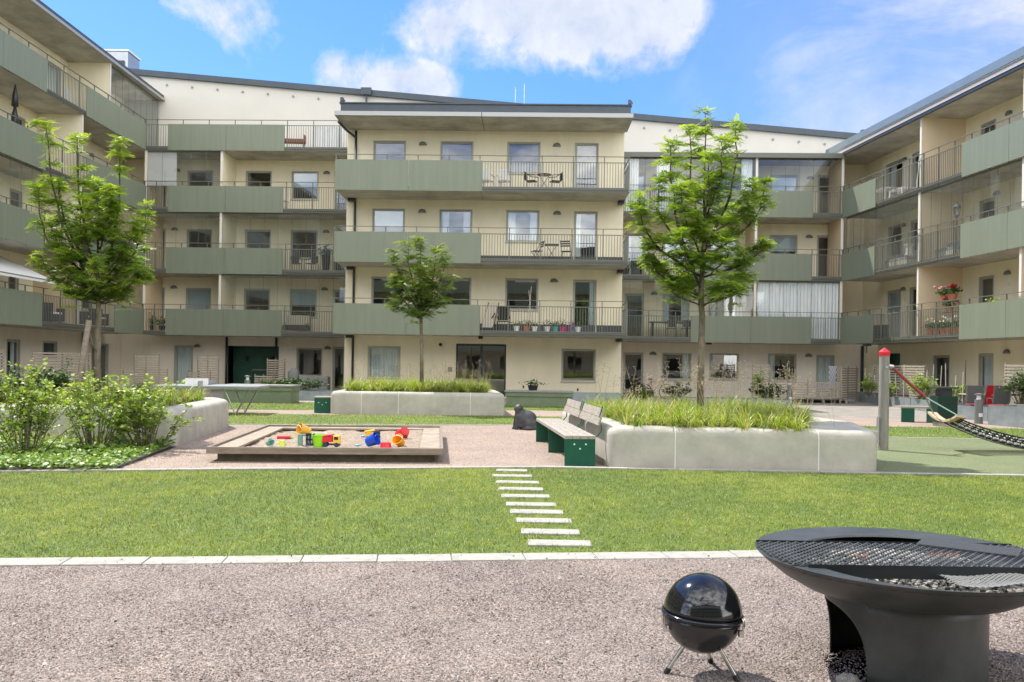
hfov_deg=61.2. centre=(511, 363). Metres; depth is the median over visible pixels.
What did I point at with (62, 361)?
slatted screen
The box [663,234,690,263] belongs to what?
window
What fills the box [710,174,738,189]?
window
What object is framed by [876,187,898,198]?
white garden table
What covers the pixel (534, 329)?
potted plant
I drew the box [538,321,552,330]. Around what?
potted plant
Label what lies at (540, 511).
stepping stone
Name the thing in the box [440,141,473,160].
window
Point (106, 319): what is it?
wicker armchair
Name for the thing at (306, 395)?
zinc planter
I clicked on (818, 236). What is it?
door
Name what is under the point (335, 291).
door
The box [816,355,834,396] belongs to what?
door
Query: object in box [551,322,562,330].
potted plant
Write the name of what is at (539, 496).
stepping stone
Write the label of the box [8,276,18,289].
door
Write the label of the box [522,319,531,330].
potted plant
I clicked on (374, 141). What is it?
window
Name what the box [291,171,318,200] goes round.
window
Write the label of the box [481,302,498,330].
deck chair
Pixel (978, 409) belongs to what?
lamp bollard
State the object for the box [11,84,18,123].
closed parasol
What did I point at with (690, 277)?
rowan tree
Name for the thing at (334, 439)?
toy truck
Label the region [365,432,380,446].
toy bucket
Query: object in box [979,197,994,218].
door
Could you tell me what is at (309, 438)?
toy tower
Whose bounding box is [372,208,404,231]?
window
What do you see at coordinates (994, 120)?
window
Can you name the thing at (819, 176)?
door
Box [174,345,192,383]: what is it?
door
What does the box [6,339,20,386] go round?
door
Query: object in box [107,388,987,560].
ground
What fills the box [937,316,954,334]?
geranium
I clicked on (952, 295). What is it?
geranium
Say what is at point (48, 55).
apartment building
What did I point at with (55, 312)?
wicker armchair
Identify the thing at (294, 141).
garden bench
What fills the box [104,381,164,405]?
dark shrub
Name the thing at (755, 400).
zinc planter
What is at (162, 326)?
potted plant
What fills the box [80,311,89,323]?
wicker armchair
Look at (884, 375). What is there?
hammock post
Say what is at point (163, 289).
door
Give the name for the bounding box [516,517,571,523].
stepping stone
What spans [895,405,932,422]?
park bench
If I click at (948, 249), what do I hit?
lounge sofa
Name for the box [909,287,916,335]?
door
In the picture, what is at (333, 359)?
door
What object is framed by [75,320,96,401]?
tree stake
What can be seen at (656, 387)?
bicycle
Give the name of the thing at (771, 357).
window
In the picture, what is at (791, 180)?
window
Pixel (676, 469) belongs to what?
kerb
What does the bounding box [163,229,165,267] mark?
door
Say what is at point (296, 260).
rattan chair
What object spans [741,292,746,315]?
folded parasol
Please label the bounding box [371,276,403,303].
window
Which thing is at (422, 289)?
young tree
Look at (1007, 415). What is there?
zinc planter
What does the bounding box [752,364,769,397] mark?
slatted screen
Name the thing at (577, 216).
door
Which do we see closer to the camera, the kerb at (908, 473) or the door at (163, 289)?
the kerb at (908, 473)
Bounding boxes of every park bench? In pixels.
[536,397,604,466]
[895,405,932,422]
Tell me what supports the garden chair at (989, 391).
on the ground at (851, 409)
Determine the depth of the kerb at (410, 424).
20.40 m
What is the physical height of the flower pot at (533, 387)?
0.490 m
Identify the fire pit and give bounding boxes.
[755,527,1023,681]
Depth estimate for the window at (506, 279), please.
36.83 m
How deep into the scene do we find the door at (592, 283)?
36.80 m
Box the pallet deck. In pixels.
[767,397,854,402]
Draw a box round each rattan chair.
[290,256,300,269]
[304,256,318,269]
[524,172,538,185]
[548,172,562,186]
[665,320,676,336]
[680,320,690,336]
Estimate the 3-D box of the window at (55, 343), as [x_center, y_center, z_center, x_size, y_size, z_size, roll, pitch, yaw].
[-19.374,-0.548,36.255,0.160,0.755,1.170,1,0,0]
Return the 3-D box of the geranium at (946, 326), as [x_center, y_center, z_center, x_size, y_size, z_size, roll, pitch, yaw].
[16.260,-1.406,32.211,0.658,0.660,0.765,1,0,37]
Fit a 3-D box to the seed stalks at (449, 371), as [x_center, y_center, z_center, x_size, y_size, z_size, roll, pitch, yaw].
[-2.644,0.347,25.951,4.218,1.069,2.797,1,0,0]
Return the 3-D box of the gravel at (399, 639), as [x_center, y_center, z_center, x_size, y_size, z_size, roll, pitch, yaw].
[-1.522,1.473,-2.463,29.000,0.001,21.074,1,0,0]
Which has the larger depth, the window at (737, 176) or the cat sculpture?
the window at (737, 176)
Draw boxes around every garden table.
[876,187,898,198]
[959,393,993,404]
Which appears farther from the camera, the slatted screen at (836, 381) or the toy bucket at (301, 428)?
the slatted screen at (836, 381)
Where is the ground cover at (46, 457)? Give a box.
[0,432,175,469]
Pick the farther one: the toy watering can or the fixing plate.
the fixing plate
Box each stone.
[492,474,531,477]
[496,469,527,471]
[496,480,538,484]
[498,487,543,491]
[501,494,549,498]
[506,502,555,506]
[510,509,563,514]
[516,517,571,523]
[521,528,579,535]
[528,539,592,547]
[835,672,859,681]
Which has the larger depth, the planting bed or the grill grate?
the planting bed
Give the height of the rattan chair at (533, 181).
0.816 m
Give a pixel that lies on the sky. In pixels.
(850, 66)
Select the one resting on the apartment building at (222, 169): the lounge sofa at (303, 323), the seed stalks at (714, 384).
the lounge sofa at (303, 323)
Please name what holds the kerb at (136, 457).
on the gravel at (447, 450)
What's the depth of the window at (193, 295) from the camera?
42.86 m
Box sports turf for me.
[876,438,1023,473]
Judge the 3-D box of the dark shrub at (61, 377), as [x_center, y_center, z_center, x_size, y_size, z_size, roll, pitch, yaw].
[-8.557,0.369,16.567,1.210,0.963,1.022,1,0,0]
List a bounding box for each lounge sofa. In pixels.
[282,315,309,330]
[885,250,917,266]
[934,241,959,257]
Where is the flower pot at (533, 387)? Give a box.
[519,377,544,389]
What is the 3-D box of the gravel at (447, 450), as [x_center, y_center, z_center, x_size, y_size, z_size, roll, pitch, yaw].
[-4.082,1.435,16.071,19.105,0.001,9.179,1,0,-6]
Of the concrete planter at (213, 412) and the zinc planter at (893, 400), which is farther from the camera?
the zinc planter at (893, 400)
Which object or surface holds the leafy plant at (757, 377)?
on the ground at (851, 409)
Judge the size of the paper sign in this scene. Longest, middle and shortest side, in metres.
0.600 x 0.190 x 0.016 m
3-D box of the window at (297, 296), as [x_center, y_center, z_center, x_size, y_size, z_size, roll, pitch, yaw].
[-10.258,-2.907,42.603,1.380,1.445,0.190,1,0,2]
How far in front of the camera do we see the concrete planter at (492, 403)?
24.33 m
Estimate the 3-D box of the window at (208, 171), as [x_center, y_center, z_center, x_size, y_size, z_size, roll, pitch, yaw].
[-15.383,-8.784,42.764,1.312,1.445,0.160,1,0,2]
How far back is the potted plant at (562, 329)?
35.27 m
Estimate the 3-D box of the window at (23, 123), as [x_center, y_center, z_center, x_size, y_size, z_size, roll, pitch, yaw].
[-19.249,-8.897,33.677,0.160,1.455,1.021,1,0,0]
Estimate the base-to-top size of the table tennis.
0.910 m
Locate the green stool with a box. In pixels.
[314,396,330,412]
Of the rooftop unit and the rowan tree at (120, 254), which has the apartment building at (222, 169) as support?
the rooftop unit
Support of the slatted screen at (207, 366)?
on the ground at (851, 409)
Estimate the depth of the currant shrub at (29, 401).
12.73 m
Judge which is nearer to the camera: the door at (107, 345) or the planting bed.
the planting bed
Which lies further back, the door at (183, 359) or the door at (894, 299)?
the door at (183, 359)
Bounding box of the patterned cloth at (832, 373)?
[829,366,835,386]
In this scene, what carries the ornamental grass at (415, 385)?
in the concrete planter at (492, 403)
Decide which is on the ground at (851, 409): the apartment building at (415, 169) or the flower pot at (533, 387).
the apartment building at (415, 169)
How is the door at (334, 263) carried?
in the apartment building at (222, 169)
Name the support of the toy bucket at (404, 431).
on the sandbox
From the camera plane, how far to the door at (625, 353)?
42.05 m
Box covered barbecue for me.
[288,368,329,389]
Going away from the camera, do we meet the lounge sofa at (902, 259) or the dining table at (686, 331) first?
the lounge sofa at (902, 259)
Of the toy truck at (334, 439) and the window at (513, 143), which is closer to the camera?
the toy truck at (334, 439)
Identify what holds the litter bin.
on the gravel path
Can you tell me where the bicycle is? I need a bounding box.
[639,376,669,398]
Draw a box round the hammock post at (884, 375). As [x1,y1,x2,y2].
[878,348,889,449]
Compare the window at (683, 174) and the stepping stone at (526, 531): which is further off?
the window at (683, 174)
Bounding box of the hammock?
[890,364,1023,448]
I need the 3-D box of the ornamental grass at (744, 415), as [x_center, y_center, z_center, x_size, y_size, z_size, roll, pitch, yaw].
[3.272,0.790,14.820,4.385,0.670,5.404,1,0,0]
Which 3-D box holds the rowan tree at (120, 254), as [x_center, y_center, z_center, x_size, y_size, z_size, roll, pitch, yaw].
[-8.233,-2.001,16.892,2.821,5.719,1.902,1,0,0]
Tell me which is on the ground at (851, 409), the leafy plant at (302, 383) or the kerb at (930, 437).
the kerb at (930, 437)
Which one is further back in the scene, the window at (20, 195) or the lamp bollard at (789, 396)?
the lamp bollard at (789, 396)
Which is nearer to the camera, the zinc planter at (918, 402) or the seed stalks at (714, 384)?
the seed stalks at (714, 384)
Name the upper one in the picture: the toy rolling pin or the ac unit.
the ac unit
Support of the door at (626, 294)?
in the apartment building at (222, 169)
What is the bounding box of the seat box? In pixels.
[222,384,300,402]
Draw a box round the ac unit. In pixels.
[874,325,888,337]
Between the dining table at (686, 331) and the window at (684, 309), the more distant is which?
the window at (684, 309)
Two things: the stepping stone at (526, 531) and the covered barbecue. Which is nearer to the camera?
the stepping stone at (526, 531)
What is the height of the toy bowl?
0.120 m
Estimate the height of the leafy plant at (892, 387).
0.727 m
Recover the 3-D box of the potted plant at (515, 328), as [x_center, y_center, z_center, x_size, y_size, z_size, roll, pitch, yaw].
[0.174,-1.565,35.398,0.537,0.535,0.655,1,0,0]
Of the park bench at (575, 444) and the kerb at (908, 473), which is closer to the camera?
the kerb at (908, 473)
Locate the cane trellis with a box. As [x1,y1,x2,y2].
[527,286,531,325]
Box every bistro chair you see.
[531,240,544,258]
[560,240,570,256]
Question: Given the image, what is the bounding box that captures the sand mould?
[278,440,285,446]
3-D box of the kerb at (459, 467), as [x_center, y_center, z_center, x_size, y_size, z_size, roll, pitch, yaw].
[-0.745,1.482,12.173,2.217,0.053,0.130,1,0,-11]
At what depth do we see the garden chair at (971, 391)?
26.95 m
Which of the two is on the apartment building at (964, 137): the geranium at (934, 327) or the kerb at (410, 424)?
the geranium at (934, 327)
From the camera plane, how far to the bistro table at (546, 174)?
35.81 m
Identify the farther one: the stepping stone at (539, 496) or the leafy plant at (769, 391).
the leafy plant at (769, 391)
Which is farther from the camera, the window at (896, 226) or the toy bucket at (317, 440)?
the window at (896, 226)
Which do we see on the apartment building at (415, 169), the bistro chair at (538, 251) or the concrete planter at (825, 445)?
the bistro chair at (538, 251)
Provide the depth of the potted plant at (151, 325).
41.48 m
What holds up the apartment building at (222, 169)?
on the ground at (851, 409)
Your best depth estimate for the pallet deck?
37.06 m
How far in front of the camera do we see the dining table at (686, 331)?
40.79 m
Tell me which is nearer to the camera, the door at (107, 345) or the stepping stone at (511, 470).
the stepping stone at (511, 470)
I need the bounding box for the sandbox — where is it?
[206,424,442,461]
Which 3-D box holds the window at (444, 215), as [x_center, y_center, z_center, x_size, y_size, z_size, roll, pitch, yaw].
[-2.388,-5.844,36.939,1.446,1.395,0.276,1,0,1]
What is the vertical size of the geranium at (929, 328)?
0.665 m
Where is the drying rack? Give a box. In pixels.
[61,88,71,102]
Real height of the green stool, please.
0.470 m
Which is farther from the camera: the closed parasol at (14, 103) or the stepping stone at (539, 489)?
the closed parasol at (14, 103)
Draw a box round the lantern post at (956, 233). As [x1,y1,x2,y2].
[955,216,957,252]
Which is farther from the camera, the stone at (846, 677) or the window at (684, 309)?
the window at (684, 309)
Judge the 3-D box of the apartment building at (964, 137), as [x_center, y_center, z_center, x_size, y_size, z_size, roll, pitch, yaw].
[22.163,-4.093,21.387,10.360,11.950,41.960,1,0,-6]
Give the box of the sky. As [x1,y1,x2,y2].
[40,0,1023,132]
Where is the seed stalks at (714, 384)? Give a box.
[593,357,834,426]
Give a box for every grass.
[0,378,211,406]
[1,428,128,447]
[341,373,499,392]
[581,389,825,435]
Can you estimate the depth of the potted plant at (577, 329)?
35.26 m
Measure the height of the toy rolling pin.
0.068 m
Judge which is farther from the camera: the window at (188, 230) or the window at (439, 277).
the window at (188, 230)
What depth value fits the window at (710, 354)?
41.88 m
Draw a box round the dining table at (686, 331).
[649,321,687,336]
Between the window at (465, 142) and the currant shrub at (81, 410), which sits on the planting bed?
the currant shrub at (81, 410)
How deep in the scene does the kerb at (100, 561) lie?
6.53 m
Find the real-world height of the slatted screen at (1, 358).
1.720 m
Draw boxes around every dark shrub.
[0,368,47,402]
[26,358,99,399]
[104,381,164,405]
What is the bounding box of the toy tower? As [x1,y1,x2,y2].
[297,433,314,445]
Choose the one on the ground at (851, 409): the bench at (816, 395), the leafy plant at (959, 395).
the bench at (816, 395)
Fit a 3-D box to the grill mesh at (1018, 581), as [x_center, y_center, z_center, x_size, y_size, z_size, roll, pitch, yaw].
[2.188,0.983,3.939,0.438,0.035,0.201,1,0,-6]
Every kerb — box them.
[0,468,221,472]
[0,550,764,566]
[101,444,174,468]
[222,467,378,470]
[229,424,328,424]
[329,424,487,424]
[379,466,536,469]
[537,466,820,472]
[821,471,1023,476]
[889,437,1022,439]
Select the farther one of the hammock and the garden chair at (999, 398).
the garden chair at (999, 398)
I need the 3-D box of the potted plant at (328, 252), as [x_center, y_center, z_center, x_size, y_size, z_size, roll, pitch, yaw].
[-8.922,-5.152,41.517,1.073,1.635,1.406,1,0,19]
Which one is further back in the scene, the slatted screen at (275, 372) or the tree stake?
the slatted screen at (275, 372)
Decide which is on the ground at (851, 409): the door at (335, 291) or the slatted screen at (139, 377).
the slatted screen at (139, 377)
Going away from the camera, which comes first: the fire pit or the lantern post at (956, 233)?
the fire pit
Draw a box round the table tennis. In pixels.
[153,380,269,413]
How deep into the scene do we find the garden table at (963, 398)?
28.30 m
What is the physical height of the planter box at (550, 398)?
0.550 m
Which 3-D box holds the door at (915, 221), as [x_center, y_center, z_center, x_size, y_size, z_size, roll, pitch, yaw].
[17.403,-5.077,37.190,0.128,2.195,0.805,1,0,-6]
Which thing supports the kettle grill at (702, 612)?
on the gravel at (399, 639)
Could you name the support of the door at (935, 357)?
in the apartment building at (964, 137)
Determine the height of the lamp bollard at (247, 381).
0.900 m
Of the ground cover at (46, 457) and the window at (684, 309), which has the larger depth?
the window at (684, 309)
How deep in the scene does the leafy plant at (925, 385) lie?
31.44 m
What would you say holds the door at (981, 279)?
in the apartment building at (964, 137)
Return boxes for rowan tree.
[22,117,157,401]
[620,105,780,412]
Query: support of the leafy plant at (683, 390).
on the ground at (851, 409)
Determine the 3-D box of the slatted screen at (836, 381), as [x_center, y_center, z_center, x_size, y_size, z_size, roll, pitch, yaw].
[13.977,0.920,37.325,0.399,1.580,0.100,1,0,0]
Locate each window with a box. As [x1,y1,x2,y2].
[10,188,22,207]
[11,112,25,126]
[43,341,57,357]
[186,229,211,247]
[186,288,210,308]
[187,170,212,185]
[244,289,269,309]
[245,230,270,247]
[246,171,271,185]
[289,289,316,318]
[290,230,317,259]
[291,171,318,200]
[296,348,322,375]
[367,346,400,378]
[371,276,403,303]
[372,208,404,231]
[373,140,405,159]
[438,277,470,304]
[439,209,472,232]
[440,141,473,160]
[505,210,539,242]
[505,278,537,310]
[507,142,540,174]
[561,349,595,382]
[661,353,691,380]
[662,294,689,323]
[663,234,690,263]
[669,174,691,203]
[708,294,736,315]
[709,353,738,379]
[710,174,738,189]
[767,354,796,381]
[769,235,797,253]
[770,175,798,190]
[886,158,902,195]
[888,224,901,258]
[981,119,995,134]
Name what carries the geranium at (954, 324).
on the apartment building at (964, 137)
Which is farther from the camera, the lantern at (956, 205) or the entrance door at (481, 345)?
the entrance door at (481, 345)
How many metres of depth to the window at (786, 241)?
41.89 m
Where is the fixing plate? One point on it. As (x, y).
(877, 426)
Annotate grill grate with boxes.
[756,540,1023,580]
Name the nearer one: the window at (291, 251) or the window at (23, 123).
the window at (23, 123)
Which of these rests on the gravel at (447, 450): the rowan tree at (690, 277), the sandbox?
the sandbox
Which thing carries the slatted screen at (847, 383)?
on the ground at (851, 409)
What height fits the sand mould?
0.090 m
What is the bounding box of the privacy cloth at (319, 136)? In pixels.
[314,127,344,146]
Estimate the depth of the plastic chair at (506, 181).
35.67 m
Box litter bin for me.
[929,386,958,426]
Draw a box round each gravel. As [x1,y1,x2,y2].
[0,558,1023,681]
[117,425,606,468]
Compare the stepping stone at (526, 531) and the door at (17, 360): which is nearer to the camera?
the stepping stone at (526, 531)
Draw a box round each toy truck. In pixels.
[322,434,340,446]
[364,429,379,437]
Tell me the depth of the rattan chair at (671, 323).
40.26 m
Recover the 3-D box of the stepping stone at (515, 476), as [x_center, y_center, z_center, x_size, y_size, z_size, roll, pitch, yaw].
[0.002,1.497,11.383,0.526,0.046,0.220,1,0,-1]
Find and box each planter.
[0,394,228,444]
[299,390,337,400]
[331,389,504,415]
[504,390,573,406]
[562,408,877,471]
[572,392,621,404]
[676,398,791,409]
[848,392,929,406]
[911,398,966,411]
[958,405,987,420]
[988,405,1023,427]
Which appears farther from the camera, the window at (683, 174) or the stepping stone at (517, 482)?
the window at (683, 174)
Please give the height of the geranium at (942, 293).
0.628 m
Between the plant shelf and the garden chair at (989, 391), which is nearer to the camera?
the garden chair at (989, 391)
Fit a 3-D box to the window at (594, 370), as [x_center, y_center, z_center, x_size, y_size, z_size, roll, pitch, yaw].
[2.821,0.112,36.770,1.503,1.433,0.160,1,0,1]
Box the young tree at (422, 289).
[382,235,460,385]
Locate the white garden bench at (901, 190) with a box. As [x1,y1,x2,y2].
[889,186,915,197]
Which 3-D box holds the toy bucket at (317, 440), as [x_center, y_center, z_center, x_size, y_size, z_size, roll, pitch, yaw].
[-3.047,1.207,13.694,0.253,0.225,0.244,1,0,0]
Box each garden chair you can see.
[497,306,509,330]
[965,385,984,404]
[983,385,1001,404]
[986,385,1010,404]
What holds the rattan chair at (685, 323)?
on the apartment building at (222, 169)
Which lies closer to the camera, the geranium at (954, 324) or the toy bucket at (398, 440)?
the toy bucket at (398, 440)
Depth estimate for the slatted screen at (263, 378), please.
38.17 m
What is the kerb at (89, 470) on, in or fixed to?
on the ground at (851, 409)
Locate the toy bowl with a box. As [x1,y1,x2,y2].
[380,442,391,447]
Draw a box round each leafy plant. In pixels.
[258,376,330,390]
[623,384,655,402]
[660,382,691,398]
[748,371,767,394]
[749,381,786,398]
[859,373,878,395]
[889,380,897,396]
[902,372,938,399]
[951,384,965,401]
[998,366,1023,403]
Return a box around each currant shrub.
[0,357,97,455]
[55,370,146,451]
[90,371,204,449]
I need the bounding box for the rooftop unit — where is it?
[104,49,140,68]
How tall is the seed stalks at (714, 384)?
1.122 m
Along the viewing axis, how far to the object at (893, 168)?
39.44 m
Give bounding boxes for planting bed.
[0,446,175,469]
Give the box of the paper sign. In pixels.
[185,378,208,384]
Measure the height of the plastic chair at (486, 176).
0.873 m
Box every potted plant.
[149,315,156,329]
[156,316,164,329]
[315,245,333,269]
[511,321,520,330]
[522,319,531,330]
[528,320,538,330]
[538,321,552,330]
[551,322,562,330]
[558,320,569,331]
[573,320,581,331]
[623,259,633,273]
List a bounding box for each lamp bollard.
[244,375,250,383]
[787,381,792,399]
[974,393,983,423]
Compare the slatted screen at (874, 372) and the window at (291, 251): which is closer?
the slatted screen at (874, 372)
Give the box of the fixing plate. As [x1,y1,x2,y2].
[876,417,878,443]
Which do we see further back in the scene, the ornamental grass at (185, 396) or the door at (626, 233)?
the door at (626, 233)
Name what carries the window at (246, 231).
in the apartment building at (222, 169)
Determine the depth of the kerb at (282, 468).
11.75 m
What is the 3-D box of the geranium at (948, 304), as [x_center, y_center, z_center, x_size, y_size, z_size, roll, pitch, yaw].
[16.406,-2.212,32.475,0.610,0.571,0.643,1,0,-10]
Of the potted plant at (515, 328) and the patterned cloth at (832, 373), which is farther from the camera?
the patterned cloth at (832, 373)
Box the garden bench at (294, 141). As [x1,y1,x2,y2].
[285,135,305,146]
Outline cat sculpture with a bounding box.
[512,404,536,429]
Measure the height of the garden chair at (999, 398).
1.049 m
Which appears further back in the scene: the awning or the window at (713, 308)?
the window at (713, 308)
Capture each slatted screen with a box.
[0,349,3,388]
[31,351,90,393]
[122,368,167,388]
[133,354,159,387]
[187,371,210,391]
[197,356,218,390]
[254,374,272,383]
[267,358,285,383]
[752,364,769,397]
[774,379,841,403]
[831,366,838,401]
[839,366,857,403]
[872,365,926,397]
[1004,363,1023,404]
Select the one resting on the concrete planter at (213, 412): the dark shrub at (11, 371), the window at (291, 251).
the dark shrub at (11, 371)
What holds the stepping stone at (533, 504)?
on the lawn at (331, 546)
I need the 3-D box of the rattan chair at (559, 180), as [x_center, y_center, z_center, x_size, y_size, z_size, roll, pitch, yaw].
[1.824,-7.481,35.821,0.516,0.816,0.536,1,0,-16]
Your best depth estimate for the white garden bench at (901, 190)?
36.28 m
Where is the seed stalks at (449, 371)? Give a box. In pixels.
[354,357,494,391]
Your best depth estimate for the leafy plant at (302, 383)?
33.37 m
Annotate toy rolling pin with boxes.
[277,435,293,438]
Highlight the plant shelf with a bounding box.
[938,301,959,321]
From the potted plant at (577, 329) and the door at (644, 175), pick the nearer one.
the potted plant at (577, 329)
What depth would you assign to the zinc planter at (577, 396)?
32.37 m
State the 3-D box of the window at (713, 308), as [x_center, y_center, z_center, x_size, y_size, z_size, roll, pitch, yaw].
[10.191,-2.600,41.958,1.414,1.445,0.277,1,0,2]
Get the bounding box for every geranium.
[920,318,937,334]
[929,318,941,334]
[933,285,950,300]
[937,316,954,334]
[938,317,958,333]
[939,283,962,300]
[942,297,958,311]
[946,315,958,333]
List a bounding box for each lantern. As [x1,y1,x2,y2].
[904,243,912,254]
[953,202,960,216]
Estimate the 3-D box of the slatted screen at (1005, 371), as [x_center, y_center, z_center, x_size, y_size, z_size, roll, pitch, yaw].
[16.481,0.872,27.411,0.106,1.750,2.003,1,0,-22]
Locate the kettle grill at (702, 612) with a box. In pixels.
[661,572,744,681]
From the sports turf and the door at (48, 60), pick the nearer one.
the sports turf
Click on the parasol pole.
(965, 381)
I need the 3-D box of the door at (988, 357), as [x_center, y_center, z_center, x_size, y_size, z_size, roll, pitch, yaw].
[17.865,0.676,32.469,0.244,2.085,0.841,1,0,-6]
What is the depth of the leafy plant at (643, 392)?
34.43 m
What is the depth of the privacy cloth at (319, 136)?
40.69 m
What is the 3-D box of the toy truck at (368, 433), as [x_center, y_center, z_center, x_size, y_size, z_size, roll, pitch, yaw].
[-2.407,1.237,14.923,0.258,0.184,0.129,1,0,-17]
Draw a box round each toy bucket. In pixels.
[296,423,310,434]
[311,432,326,446]
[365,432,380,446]
[392,434,404,446]
[395,427,409,437]
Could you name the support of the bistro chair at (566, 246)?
on the apartment building at (415, 169)
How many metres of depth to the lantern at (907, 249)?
35.23 m
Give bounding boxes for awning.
[0,256,54,283]
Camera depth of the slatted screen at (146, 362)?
39.40 m
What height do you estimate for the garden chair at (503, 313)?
1.049 m
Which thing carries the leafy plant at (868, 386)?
in the zinc planter at (893, 400)
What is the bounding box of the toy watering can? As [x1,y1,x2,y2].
[266,438,274,445]
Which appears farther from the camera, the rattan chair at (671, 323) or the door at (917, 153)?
the rattan chair at (671, 323)
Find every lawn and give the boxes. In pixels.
[0,468,1023,557]
[228,414,1023,438]
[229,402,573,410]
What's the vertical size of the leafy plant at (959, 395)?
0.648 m
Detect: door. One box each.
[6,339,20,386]
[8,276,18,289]
[47,60,60,94]
[91,343,108,386]
[162,288,164,325]
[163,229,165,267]
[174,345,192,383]
[332,290,344,331]
[332,347,343,389]
[333,248,345,269]
[334,181,346,208]
[456,344,505,396]
[572,280,596,331]
[573,211,597,259]
[574,143,598,187]
[623,352,643,394]
[625,293,643,335]
[626,233,644,273]
[639,174,645,207]
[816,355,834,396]
[817,235,827,275]
[818,175,828,212]
[887,289,900,336]
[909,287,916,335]
[911,219,917,250]
[912,151,919,186]
[933,355,949,390]
[978,353,993,396]
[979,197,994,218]
[979,275,993,302]
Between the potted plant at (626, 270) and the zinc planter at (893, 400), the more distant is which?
the potted plant at (626, 270)
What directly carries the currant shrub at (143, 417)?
on the planting bed
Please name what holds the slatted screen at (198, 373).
on the ground at (851, 409)
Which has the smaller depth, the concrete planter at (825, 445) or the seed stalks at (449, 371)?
the concrete planter at (825, 445)
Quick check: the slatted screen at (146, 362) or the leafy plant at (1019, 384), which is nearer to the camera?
the leafy plant at (1019, 384)
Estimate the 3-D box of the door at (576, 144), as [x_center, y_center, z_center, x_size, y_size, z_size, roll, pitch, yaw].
[3.168,-8.216,36.782,1.008,2.245,0.128,1,0,1]
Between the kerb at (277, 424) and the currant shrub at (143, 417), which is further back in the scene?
the kerb at (277, 424)
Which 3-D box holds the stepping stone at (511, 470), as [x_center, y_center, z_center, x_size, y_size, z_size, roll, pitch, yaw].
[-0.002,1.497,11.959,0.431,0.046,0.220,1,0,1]
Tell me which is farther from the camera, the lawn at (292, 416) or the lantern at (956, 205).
the lantern at (956, 205)
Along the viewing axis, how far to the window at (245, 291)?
42.65 m
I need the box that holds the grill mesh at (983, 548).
[916,537,1020,555]
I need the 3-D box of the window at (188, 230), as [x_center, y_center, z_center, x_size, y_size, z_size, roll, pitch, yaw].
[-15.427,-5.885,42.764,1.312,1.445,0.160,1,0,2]
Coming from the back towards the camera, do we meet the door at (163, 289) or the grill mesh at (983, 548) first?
the door at (163, 289)
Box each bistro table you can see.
[538,173,550,186]
[544,244,558,257]
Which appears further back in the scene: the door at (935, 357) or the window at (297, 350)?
the window at (297, 350)
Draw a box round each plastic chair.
[482,169,494,186]
[496,169,511,186]
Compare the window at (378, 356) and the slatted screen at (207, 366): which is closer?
the window at (378, 356)
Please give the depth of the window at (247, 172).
42.65 m
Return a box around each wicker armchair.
[42,302,64,321]
[42,307,50,320]
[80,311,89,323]
[92,308,108,325]
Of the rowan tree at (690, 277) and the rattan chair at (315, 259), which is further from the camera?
the rattan chair at (315, 259)
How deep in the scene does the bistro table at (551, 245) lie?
35.81 m
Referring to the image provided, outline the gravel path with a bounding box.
[229,409,1023,428]
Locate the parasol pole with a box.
[964,360,965,402]
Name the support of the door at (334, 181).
in the apartment building at (222, 169)
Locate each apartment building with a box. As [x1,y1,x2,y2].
[0,0,164,389]
[121,68,864,398]
[333,97,632,397]
[826,46,1023,404]
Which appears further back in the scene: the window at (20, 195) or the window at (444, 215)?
the window at (444, 215)
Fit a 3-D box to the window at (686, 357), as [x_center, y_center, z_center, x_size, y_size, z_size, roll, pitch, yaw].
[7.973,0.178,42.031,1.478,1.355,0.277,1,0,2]
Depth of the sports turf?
14.80 m
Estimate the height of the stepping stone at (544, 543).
0.046 m
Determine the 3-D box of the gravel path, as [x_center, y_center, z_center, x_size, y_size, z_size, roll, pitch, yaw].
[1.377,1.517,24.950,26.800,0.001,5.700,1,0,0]
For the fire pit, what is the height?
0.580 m
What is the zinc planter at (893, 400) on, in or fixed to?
on the ground at (851, 409)
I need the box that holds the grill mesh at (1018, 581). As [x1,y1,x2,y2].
[937,573,1023,587]

